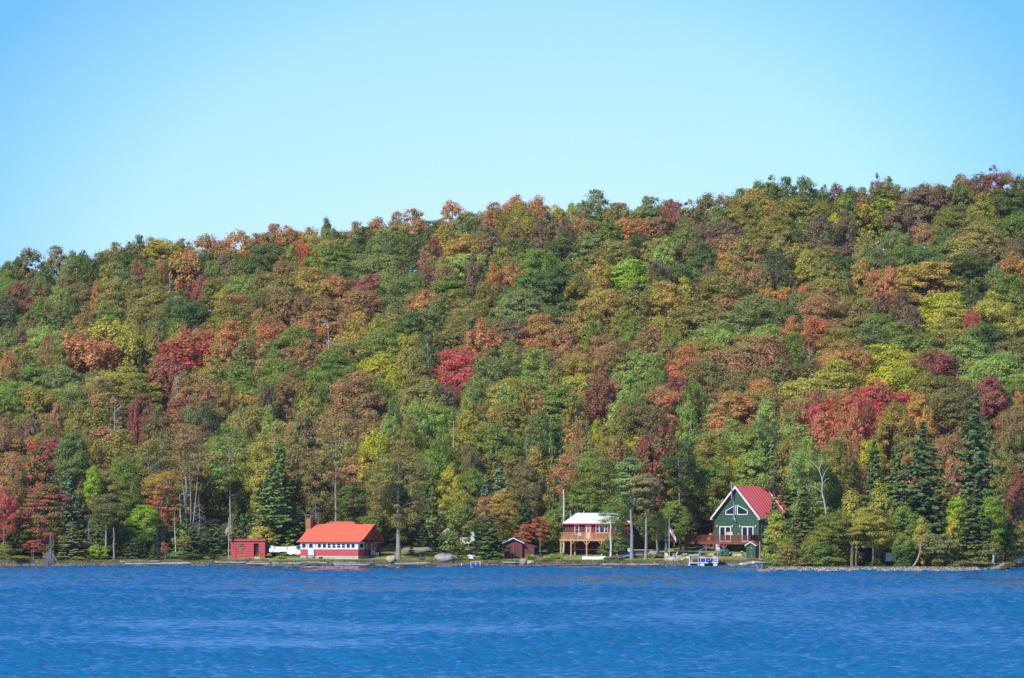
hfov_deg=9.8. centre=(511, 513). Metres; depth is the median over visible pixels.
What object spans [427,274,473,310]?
maple tree
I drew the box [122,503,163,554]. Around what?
maple tree
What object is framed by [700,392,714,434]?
spruce tree
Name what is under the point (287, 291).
broadleaf tree
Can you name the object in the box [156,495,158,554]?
bare trunk tree
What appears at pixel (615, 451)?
maple tree
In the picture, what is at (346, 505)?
maple tree
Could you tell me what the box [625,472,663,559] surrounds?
pine tree
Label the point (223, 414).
broadleaf tree
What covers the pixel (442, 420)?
broadleaf tree
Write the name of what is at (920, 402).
broadleaf tree
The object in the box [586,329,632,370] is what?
broadleaf tree
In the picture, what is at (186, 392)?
broadleaf tree
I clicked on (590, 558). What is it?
rowboat
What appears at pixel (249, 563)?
driftwood log
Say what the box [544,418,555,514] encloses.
spruce tree
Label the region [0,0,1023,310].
sky
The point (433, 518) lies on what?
spruce tree
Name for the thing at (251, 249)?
broadleaf tree
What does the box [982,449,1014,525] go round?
broadleaf tree
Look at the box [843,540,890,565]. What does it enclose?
forest cabin
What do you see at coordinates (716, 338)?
broadleaf tree
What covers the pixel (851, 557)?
bare trunk tree
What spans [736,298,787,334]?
broadleaf tree
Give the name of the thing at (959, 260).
broadleaf tree
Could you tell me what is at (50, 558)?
brush pile
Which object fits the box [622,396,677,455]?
broadleaf tree
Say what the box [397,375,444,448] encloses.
broadleaf tree
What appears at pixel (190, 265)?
maple tree
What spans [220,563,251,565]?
driftwood log
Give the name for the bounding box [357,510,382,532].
leafy tree
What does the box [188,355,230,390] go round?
broadleaf tree
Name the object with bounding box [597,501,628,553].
maple tree
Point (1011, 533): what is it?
broadleaf tree
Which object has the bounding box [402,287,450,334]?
broadleaf tree
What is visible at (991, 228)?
broadleaf tree
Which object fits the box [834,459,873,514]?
broadleaf tree
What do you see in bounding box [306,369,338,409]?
broadleaf tree
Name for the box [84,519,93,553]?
dead tree
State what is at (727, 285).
broadleaf tree
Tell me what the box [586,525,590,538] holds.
door
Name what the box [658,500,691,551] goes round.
maple tree
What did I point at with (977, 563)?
shrub
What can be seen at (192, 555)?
leafy tree
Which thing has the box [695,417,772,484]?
broadleaf tree
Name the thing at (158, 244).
broadleaf tree
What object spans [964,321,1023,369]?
broadleaf tree
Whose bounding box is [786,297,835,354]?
broadleaf tree
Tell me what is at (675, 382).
broadleaf tree
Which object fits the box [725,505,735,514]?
gable window
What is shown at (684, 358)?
broadleaf tree
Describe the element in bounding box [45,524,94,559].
spruce tree
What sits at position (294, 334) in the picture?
broadleaf tree
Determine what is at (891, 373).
maple tree
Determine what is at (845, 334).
broadleaf tree
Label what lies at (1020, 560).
boulder
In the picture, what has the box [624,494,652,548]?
broadleaf tree
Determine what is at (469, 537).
camper trailer
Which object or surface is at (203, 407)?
broadleaf tree
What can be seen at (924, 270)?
broadleaf tree
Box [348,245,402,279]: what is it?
broadleaf tree
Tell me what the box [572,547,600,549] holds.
canoe
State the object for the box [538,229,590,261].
broadleaf tree
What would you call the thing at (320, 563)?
driftwood log
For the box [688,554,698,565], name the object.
paddle boat
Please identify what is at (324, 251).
broadleaf tree
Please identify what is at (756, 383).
broadleaf tree
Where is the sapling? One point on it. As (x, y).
(240, 544)
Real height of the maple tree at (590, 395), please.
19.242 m
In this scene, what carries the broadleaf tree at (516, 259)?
on the ground at (388, 545)
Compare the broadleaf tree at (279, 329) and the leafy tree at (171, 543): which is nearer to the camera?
the leafy tree at (171, 543)
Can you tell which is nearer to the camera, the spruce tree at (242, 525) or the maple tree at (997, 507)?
the maple tree at (997, 507)
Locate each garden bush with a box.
[4,554,32,560]
[71,555,91,560]
[166,551,183,558]
[456,554,469,559]
[525,554,536,559]
[541,557,554,560]
[549,553,561,558]
[603,557,614,560]
[612,555,627,559]
[653,554,664,557]
[769,558,789,566]
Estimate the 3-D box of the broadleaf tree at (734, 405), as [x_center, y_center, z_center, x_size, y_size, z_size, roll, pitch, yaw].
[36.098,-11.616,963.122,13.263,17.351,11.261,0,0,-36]
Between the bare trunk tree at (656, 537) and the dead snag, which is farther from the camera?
the dead snag
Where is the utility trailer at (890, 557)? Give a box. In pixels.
[884,553,895,565]
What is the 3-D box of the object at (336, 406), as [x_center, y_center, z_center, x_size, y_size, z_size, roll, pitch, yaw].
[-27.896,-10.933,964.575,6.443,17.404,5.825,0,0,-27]
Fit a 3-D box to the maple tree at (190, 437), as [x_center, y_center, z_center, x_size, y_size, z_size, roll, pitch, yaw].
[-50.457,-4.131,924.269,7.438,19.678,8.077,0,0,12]
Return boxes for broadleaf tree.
[0,387,30,429]
[0,417,29,461]
[0,454,29,520]
[0,487,19,553]
[0,491,28,523]
[5,381,53,428]
[11,384,70,426]
[21,437,46,510]
[23,323,61,366]
[23,539,44,558]
[41,362,84,391]
[41,436,59,478]
[47,383,92,423]
[48,321,91,371]
[49,386,92,428]
[59,279,101,326]
[76,377,125,430]
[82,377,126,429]
[82,465,102,518]
[88,280,140,323]
[92,269,141,306]
[106,455,139,544]
[108,472,144,528]
[121,282,182,321]
[140,238,188,290]
[144,485,179,554]
[157,288,206,365]
[160,543,170,552]
[165,300,217,362]
[172,374,224,409]
[184,400,226,447]
[186,386,230,413]
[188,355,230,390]
[189,327,219,386]
[199,404,241,501]
[200,304,252,342]
[209,319,255,360]
[212,293,252,321]
[222,273,260,296]
[225,336,282,377]
[227,405,278,499]
[230,243,280,272]
[241,441,278,514]
[243,421,303,499]
[248,323,288,358]
[254,241,297,279]
[254,350,304,400]
[257,279,320,326]
[268,323,321,358]
[269,366,308,421]
[273,374,309,424]
[283,411,329,508]
[292,266,338,303]
[294,455,347,523]
[300,240,357,277]
[300,293,349,343]
[301,229,352,277]
[304,346,360,380]
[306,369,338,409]
[321,370,391,433]
[324,377,389,451]
[326,336,372,370]
[335,287,387,329]
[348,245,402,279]
[349,270,392,323]
[349,326,404,369]
[357,428,396,510]
[370,224,419,266]
[378,280,418,318]
[381,236,439,272]
[384,332,430,378]
[386,307,432,345]
[391,378,459,447]
[392,346,434,441]
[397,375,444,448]
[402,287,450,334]
[407,454,433,535]
[414,402,458,490]
[424,503,444,533]
[431,252,495,299]
[431,342,488,401]
[436,465,459,515]
[438,232,489,286]
[439,460,465,497]
[441,488,475,552]
[443,212,487,283]
[445,307,482,348]
[447,297,491,320]
[448,313,484,374]
[452,468,492,545]
[457,370,498,408]
[464,347,526,423]
[471,401,539,459]
[473,494,496,534]
[479,319,526,347]
[482,373,538,445]
[488,287,546,327]
[488,318,540,379]
[491,288,531,324]
[496,496,520,537]
[505,459,544,523]
[505,486,529,515]
[511,247,557,289]
[511,248,560,291]
[514,347,554,407]
[514,523,531,542]
[517,313,560,348]
[521,446,555,510]
[527,517,551,553]
[530,348,577,432]
[532,264,594,304]
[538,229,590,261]
[541,301,589,354]
[552,486,600,520]
[561,230,613,277]
[561,344,607,405]
[561,372,602,432]
[562,298,610,352]
[577,287,629,339]
[577,454,627,512]
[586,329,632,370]
[586,343,631,384]
[590,435,632,501]
[592,238,639,266]
[598,494,636,520]
[602,389,639,439]
[604,370,642,439]
[605,216,649,262]
[606,348,667,393]
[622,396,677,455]
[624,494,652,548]
[640,280,691,330]
[641,380,688,434]
[647,512,669,553]
[653,391,690,441]
[655,372,700,432]
[662,300,730,346]
[662,344,709,401]
[677,338,727,387]
[679,354,731,412]
[690,431,734,533]
[691,455,733,546]
[692,268,757,319]
[695,320,746,366]
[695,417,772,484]
[699,333,776,394]
[700,390,762,432]
[708,301,765,363]
[713,452,750,499]
[715,239,780,279]
[719,197,764,244]
[723,388,792,435]
[724,448,778,493]
[729,291,795,329]
[733,424,781,484]
[735,328,796,375]
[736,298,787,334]
[736,334,793,390]
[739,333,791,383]
[741,379,780,430]
[743,321,792,358]
[743,381,781,432]
[744,418,777,474]
[756,214,807,267]
[763,197,806,238]
[770,432,812,495]
[775,195,839,240]
[776,314,819,377]
[776,376,830,422]
[783,437,836,523]
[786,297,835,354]
[790,313,842,358]
[803,276,850,315]
[803,286,861,327]
[804,526,843,565]
[806,476,838,512]
[809,509,855,549]
[810,339,856,391]
[814,435,856,512]
[816,326,866,390]
[820,385,852,434]
[824,255,866,296]
[828,294,877,327]
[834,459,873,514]
[842,323,890,383]
[844,243,897,298]
[846,507,897,562]
[858,378,895,452]
[859,312,897,341]
[870,401,915,479]
[873,321,924,382]
[888,184,939,243]
[894,260,969,314]
[897,367,949,439]
[898,241,943,300]
[899,390,941,477]
[899,451,918,502]
[908,346,966,398]
[910,476,952,521]
[919,374,974,437]
[922,389,979,439]
[924,433,964,514]
[926,320,987,365]
[929,204,982,241]
[936,335,989,389]
[938,251,1004,304]
[942,224,1005,276]
[942,456,967,506]
[954,411,995,451]
[956,426,1001,507]
[960,218,1010,262]
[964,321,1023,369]
[965,348,1023,390]
[968,376,1009,435]
[973,290,1022,328]
[980,187,1023,231]
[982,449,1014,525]
[985,273,1023,322]
[989,336,1023,376]
[990,401,1023,464]
[992,314,1023,343]
[993,375,1023,426]
[999,520,1023,568]
[1003,462,1019,562]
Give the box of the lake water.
[0,564,1023,677]
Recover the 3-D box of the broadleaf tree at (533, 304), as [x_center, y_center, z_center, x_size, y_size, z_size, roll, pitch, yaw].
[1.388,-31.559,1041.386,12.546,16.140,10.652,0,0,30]
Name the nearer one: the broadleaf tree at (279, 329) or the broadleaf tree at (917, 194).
the broadleaf tree at (279, 329)
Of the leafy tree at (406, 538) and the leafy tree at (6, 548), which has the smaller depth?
the leafy tree at (6, 548)
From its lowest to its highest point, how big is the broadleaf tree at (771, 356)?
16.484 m
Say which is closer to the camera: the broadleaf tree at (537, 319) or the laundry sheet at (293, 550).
the laundry sheet at (293, 550)
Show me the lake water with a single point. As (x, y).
(374, 621)
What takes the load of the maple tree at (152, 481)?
on the ground at (388, 545)
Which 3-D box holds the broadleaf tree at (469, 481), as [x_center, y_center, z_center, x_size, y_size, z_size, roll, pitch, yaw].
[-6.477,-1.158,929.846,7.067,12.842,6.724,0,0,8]
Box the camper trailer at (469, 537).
[441,528,474,543]
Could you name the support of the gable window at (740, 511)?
in the green chalet
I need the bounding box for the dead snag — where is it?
[174,512,175,550]
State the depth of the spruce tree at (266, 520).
913.24 m
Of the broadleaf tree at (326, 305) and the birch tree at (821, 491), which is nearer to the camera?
the birch tree at (821, 491)
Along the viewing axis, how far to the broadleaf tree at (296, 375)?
986.49 m
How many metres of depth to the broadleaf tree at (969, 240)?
1072.98 m
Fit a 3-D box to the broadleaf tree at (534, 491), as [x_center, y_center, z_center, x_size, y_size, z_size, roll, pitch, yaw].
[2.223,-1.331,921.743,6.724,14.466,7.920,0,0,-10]
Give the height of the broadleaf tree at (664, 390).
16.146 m
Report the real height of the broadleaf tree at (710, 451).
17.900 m
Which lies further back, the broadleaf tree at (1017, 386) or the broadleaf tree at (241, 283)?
the broadleaf tree at (241, 283)
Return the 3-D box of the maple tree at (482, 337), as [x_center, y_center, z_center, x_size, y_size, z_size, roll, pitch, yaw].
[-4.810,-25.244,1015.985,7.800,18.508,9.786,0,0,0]
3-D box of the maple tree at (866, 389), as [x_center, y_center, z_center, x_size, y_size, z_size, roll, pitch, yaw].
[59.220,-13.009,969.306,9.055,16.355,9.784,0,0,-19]
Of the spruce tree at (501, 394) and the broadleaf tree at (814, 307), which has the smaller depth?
the spruce tree at (501, 394)
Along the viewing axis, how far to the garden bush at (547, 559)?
901.61 m
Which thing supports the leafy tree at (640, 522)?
on the ground at (388, 545)
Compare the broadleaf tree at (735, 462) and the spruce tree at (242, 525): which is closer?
the spruce tree at (242, 525)
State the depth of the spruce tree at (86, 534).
913.38 m
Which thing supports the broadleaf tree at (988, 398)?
on the ground at (388, 545)
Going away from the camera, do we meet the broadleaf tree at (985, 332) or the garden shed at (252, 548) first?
the garden shed at (252, 548)
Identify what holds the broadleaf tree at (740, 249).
on the ground at (388, 545)
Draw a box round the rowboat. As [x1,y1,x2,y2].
[582,556,604,559]
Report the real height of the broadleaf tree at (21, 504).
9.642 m
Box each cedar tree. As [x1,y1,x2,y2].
[597,539,616,556]
[608,531,629,554]
[760,510,793,562]
[832,488,868,561]
[860,477,897,565]
[912,515,931,565]
[943,510,962,548]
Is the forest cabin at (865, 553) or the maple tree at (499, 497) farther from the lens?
the maple tree at (499, 497)
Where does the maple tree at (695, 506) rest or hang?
on the ground at (388, 545)
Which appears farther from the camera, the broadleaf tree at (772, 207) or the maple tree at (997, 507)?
the broadleaf tree at (772, 207)
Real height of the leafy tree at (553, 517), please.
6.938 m
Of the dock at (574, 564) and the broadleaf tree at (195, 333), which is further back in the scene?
the broadleaf tree at (195, 333)
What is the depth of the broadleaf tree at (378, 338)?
1017.65 m
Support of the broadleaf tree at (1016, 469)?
on the ground at (388, 545)
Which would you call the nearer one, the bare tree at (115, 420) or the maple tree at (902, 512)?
the maple tree at (902, 512)
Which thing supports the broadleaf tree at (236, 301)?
on the ground at (388, 545)
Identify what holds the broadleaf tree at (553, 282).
on the ground at (388, 545)
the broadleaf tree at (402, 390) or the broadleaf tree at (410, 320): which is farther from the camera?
the broadleaf tree at (410, 320)
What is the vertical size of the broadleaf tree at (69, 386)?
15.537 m
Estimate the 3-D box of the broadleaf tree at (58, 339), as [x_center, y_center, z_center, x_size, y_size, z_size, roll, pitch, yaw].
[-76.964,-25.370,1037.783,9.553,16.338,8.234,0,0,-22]
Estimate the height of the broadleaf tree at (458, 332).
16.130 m
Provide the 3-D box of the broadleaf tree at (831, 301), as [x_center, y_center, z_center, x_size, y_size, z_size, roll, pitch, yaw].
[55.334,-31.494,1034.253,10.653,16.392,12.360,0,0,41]
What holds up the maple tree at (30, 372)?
on the ground at (388, 545)
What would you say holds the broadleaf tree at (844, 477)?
on the ground at (388, 545)
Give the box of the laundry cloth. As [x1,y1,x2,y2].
[269,546,274,551]
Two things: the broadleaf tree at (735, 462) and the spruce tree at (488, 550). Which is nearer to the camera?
the spruce tree at (488, 550)
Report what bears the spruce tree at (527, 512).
on the ground at (388, 545)
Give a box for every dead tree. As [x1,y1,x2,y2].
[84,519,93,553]
[193,497,208,553]
[309,502,321,526]
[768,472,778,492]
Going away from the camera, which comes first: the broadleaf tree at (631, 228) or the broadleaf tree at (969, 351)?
the broadleaf tree at (969, 351)
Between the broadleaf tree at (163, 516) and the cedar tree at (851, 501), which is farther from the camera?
the broadleaf tree at (163, 516)
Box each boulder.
[386,555,395,563]
[434,553,458,561]
[519,558,526,564]
[649,550,657,557]
[1012,556,1023,563]
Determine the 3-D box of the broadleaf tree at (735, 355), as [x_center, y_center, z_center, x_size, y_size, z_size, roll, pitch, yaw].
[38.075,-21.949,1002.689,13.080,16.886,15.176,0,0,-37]
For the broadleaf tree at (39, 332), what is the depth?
1044.29 m
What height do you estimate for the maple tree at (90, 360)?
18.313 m
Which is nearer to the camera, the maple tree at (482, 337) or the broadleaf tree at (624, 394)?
the broadleaf tree at (624, 394)
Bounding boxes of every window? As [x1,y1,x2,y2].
[574,525,579,534]
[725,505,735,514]
[737,505,747,514]
[761,525,764,538]
[874,553,884,559]
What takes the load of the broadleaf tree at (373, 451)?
on the ground at (388, 545)
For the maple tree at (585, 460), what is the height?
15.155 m
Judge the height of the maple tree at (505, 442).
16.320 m
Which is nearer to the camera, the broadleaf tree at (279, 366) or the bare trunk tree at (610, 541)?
the bare trunk tree at (610, 541)
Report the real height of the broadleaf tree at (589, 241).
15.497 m
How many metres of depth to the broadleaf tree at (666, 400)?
969.08 m
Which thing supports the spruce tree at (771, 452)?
on the ground at (388, 545)
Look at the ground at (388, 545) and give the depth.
920.02 m
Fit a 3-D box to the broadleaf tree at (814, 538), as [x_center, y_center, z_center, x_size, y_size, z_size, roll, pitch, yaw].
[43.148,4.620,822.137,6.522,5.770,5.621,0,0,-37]
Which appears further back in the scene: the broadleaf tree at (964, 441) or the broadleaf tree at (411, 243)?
the broadleaf tree at (411, 243)
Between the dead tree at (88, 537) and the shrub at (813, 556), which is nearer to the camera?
the shrub at (813, 556)
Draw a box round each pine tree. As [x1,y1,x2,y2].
[610,456,652,558]
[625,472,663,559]
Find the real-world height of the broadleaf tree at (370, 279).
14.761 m
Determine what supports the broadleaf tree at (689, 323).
on the ground at (388, 545)
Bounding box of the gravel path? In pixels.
[402,547,447,550]
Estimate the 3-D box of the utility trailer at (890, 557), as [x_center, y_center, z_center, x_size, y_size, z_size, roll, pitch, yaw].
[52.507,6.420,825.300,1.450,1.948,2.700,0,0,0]
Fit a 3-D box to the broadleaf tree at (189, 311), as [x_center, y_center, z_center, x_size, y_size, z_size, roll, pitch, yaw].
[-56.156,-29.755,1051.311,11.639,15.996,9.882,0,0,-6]
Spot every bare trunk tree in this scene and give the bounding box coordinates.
[113,528,114,559]
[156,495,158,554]
[161,494,162,554]
[179,495,181,544]
[185,476,187,543]
[562,489,564,552]
[610,520,611,556]
[656,521,657,552]
[664,518,666,556]
[850,530,853,565]
[855,535,857,565]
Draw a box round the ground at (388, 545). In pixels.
[0,255,1023,570]
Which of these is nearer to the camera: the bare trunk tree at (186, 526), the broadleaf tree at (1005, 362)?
the bare trunk tree at (186, 526)
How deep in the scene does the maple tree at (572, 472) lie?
920.45 m
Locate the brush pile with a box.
[40,550,58,565]
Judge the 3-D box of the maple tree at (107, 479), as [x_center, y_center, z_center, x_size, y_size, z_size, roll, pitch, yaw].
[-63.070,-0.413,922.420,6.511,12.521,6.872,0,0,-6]
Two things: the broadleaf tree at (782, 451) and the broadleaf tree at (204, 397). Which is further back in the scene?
the broadleaf tree at (204, 397)
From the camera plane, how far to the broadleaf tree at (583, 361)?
995.68 m
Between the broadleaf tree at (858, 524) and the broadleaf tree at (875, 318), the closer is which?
the broadleaf tree at (858, 524)
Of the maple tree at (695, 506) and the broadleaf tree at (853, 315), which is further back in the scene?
the broadleaf tree at (853, 315)
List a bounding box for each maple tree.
[0,380,25,414]
[16,360,55,388]
[18,483,74,557]
[49,432,96,519]
[59,325,120,375]
[82,314,138,365]
[84,365,170,427]
[85,493,130,558]
[86,470,122,528]
[109,326,148,380]
[109,379,162,441]
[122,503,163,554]
[133,437,177,506]
[136,471,183,553]
[146,354,186,411]
[154,321,219,391]
[165,248,203,294]
[167,424,209,520]
[205,423,253,548]
[313,409,368,521]
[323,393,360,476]
[332,481,371,523]
[352,353,405,387]
[361,444,434,558]
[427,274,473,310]
[460,426,528,503]
[465,316,506,379]
[486,488,519,552]
[528,383,584,481]
[537,383,578,443]
[545,454,582,498]
[567,451,609,512]
[581,371,621,439]
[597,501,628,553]
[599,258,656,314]
[606,433,631,488]
[606,508,635,530]
[632,417,679,546]
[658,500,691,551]
[659,440,700,548]
[673,461,717,545]
[809,357,869,397]
[856,385,890,479]
[859,342,911,393]
[859,360,925,450]
[884,506,918,554]
[918,291,970,343]
[929,301,972,334]
[940,495,972,536]
[977,496,1007,543]
[1000,472,1023,567]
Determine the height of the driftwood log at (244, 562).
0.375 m
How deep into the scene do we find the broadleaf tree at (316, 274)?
1071.12 m
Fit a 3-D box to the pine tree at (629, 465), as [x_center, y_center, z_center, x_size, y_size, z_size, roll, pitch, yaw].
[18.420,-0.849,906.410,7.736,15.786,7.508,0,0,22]
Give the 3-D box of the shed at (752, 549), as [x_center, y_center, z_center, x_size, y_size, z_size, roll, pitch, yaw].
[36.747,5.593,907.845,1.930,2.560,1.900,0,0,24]
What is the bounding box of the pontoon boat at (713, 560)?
[698,547,717,565]
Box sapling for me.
[236,543,244,558]
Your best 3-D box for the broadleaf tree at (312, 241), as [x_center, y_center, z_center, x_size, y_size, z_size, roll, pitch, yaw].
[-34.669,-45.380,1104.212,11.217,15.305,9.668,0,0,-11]
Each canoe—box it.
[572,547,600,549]
[622,552,648,554]
[623,550,653,551]
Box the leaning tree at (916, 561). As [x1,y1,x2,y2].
[912,539,921,566]
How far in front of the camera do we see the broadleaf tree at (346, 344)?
1014.13 m
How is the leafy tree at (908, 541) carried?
on the ground at (388, 545)
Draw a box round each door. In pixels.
[308,543,313,554]
[513,544,520,558]
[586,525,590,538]
[719,526,730,540]
[742,526,753,540]
[748,546,753,557]
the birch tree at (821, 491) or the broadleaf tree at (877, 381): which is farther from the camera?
the broadleaf tree at (877, 381)
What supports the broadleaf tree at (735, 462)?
on the ground at (388, 545)
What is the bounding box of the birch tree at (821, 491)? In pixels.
[808,460,828,517]
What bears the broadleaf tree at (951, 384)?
on the ground at (388, 545)
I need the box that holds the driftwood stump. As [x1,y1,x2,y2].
[755,564,782,571]
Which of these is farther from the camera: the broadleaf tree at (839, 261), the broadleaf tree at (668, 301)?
the broadleaf tree at (839, 261)
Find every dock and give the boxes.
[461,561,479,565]
[545,564,599,565]
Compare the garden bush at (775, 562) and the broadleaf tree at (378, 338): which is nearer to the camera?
the garden bush at (775, 562)
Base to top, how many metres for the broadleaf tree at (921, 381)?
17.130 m
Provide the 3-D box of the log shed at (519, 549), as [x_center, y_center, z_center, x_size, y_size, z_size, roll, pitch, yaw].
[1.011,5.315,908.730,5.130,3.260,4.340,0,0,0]
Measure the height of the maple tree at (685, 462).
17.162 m
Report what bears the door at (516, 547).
in the log shed at (519, 549)
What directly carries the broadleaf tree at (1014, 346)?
on the ground at (388, 545)
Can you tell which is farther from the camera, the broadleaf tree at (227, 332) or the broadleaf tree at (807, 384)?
the broadleaf tree at (227, 332)
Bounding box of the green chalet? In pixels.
[684,482,788,550]
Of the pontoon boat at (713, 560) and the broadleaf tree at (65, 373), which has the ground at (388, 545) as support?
the broadleaf tree at (65, 373)
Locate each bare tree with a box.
[107,402,121,432]
[321,320,337,353]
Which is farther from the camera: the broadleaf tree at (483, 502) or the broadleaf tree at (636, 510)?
the broadleaf tree at (636, 510)
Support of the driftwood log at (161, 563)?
on the ground at (388, 545)
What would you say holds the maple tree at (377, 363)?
on the ground at (388, 545)
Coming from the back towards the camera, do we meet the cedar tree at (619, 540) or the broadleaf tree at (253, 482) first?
the broadleaf tree at (253, 482)
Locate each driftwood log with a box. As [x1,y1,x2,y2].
[125,562,189,564]
[165,562,191,563]
[215,561,245,563]
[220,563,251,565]
[246,562,270,564]
[272,562,302,563]
[307,563,333,564]
[334,563,369,565]
[357,562,374,563]
[395,562,429,564]
[400,564,434,565]
[602,563,639,565]
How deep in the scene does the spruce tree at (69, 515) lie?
917.64 m
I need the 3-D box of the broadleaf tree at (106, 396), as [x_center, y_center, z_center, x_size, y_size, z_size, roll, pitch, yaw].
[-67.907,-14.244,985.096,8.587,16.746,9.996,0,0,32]
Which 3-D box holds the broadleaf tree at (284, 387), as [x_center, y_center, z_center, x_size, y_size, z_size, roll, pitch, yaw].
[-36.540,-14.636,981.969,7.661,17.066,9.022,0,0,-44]
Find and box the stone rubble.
[0,561,1006,571]
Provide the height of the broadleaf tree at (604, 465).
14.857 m
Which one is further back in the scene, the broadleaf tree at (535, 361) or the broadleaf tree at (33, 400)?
the broadleaf tree at (535, 361)
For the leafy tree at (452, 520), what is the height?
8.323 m
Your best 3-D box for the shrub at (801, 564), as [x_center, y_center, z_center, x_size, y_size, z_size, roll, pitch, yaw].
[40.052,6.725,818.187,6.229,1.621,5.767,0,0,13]
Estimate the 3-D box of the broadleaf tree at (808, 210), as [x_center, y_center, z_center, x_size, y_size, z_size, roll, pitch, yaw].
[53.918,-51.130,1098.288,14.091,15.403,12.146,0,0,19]
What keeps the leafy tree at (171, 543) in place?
on the ground at (388, 545)
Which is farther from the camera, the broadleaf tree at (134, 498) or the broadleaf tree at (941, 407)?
the broadleaf tree at (941, 407)
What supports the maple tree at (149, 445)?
on the ground at (388, 545)
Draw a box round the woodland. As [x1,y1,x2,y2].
[0,164,1023,565]
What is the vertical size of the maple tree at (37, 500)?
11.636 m
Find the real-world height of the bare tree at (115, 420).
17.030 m
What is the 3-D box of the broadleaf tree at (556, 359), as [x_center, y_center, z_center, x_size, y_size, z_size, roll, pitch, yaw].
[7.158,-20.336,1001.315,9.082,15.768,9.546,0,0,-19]
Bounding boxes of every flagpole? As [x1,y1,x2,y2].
[225,518,228,558]
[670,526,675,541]
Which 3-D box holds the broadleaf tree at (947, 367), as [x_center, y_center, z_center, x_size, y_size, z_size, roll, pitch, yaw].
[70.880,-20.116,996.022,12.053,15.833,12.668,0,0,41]
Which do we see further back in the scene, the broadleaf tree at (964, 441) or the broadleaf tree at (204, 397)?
the broadleaf tree at (204, 397)
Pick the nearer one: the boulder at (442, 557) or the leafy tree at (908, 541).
the leafy tree at (908, 541)
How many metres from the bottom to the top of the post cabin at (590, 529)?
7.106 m
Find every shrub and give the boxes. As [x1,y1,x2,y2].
[789,558,813,566]
[798,553,830,565]
[812,555,849,565]
[892,562,911,566]
[949,560,994,566]
[989,561,1013,568]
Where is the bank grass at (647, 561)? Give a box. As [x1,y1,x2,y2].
[0,551,1003,567]
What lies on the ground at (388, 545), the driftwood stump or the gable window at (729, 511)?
the driftwood stump
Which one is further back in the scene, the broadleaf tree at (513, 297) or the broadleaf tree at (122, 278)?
the broadleaf tree at (122, 278)
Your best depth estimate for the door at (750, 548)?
907.11 m
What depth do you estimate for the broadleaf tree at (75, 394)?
981.70 m
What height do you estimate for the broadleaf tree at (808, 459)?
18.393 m
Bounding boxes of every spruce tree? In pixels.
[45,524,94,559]
[48,469,84,549]
[78,526,103,554]
[120,537,145,558]
[145,544,163,559]
[175,524,210,557]
[202,520,230,555]
[206,548,217,559]
[229,513,252,553]
[242,465,305,555]
[257,438,302,545]
[282,509,299,545]
[289,506,305,545]
[406,545,417,554]
[409,480,444,545]
[412,524,430,546]
[424,439,435,545]
[424,532,443,551]
[468,474,494,549]
[470,511,510,559]
[482,464,509,545]
[497,383,505,433]
[506,500,555,553]
[524,430,528,460]
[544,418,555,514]
[550,435,572,543]
[579,428,591,509]
[682,409,710,508]
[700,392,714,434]
[760,493,779,568]
[766,437,780,490]
[770,414,778,442]
[774,419,778,454]
[776,448,816,534]
[782,523,806,565]
[786,487,815,543]
[859,438,889,511]
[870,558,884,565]
[874,422,964,565]
[884,468,907,564]
[885,436,908,520]
[937,389,1012,565]
[942,493,1003,565]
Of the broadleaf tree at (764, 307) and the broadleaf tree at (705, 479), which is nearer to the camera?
the broadleaf tree at (705, 479)
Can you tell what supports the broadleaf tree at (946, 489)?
on the ground at (388, 545)
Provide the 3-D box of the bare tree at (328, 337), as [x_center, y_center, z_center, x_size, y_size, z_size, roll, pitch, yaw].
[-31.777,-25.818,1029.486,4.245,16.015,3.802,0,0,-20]
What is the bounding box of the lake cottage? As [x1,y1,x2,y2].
[296,518,384,558]
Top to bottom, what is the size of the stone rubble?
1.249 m
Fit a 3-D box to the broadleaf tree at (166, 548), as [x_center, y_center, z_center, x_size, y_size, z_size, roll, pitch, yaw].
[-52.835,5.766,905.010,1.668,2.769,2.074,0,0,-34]
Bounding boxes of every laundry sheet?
[274,547,286,551]
[287,546,300,554]
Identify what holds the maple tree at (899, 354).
on the ground at (388, 545)
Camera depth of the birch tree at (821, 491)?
837.91 m
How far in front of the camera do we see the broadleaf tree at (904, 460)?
858.01 m
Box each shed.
[230,539,266,557]
[502,538,533,558]
[744,542,758,557]
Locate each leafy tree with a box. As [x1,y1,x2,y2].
[0,543,13,558]
[10,523,37,555]
[86,544,109,559]
[98,527,134,555]
[167,535,182,551]
[179,553,205,559]
[227,496,255,538]
[246,526,279,550]
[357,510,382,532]
[382,511,417,545]
[433,504,481,555]
[538,510,566,552]
[632,514,655,548]
[675,507,702,546]
[890,535,916,564]
[916,533,961,565]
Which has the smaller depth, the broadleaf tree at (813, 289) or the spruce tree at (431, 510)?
the spruce tree at (431, 510)
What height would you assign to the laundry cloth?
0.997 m
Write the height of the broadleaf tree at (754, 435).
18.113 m
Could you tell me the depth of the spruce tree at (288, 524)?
915.74 m
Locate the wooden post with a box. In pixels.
[759,542,760,558]
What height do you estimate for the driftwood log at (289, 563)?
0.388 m
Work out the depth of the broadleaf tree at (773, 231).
1083.44 m
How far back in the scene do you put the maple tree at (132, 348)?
1027.04 m
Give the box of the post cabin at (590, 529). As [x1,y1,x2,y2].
[559,510,633,555]
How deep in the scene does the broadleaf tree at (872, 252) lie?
1064.87 m

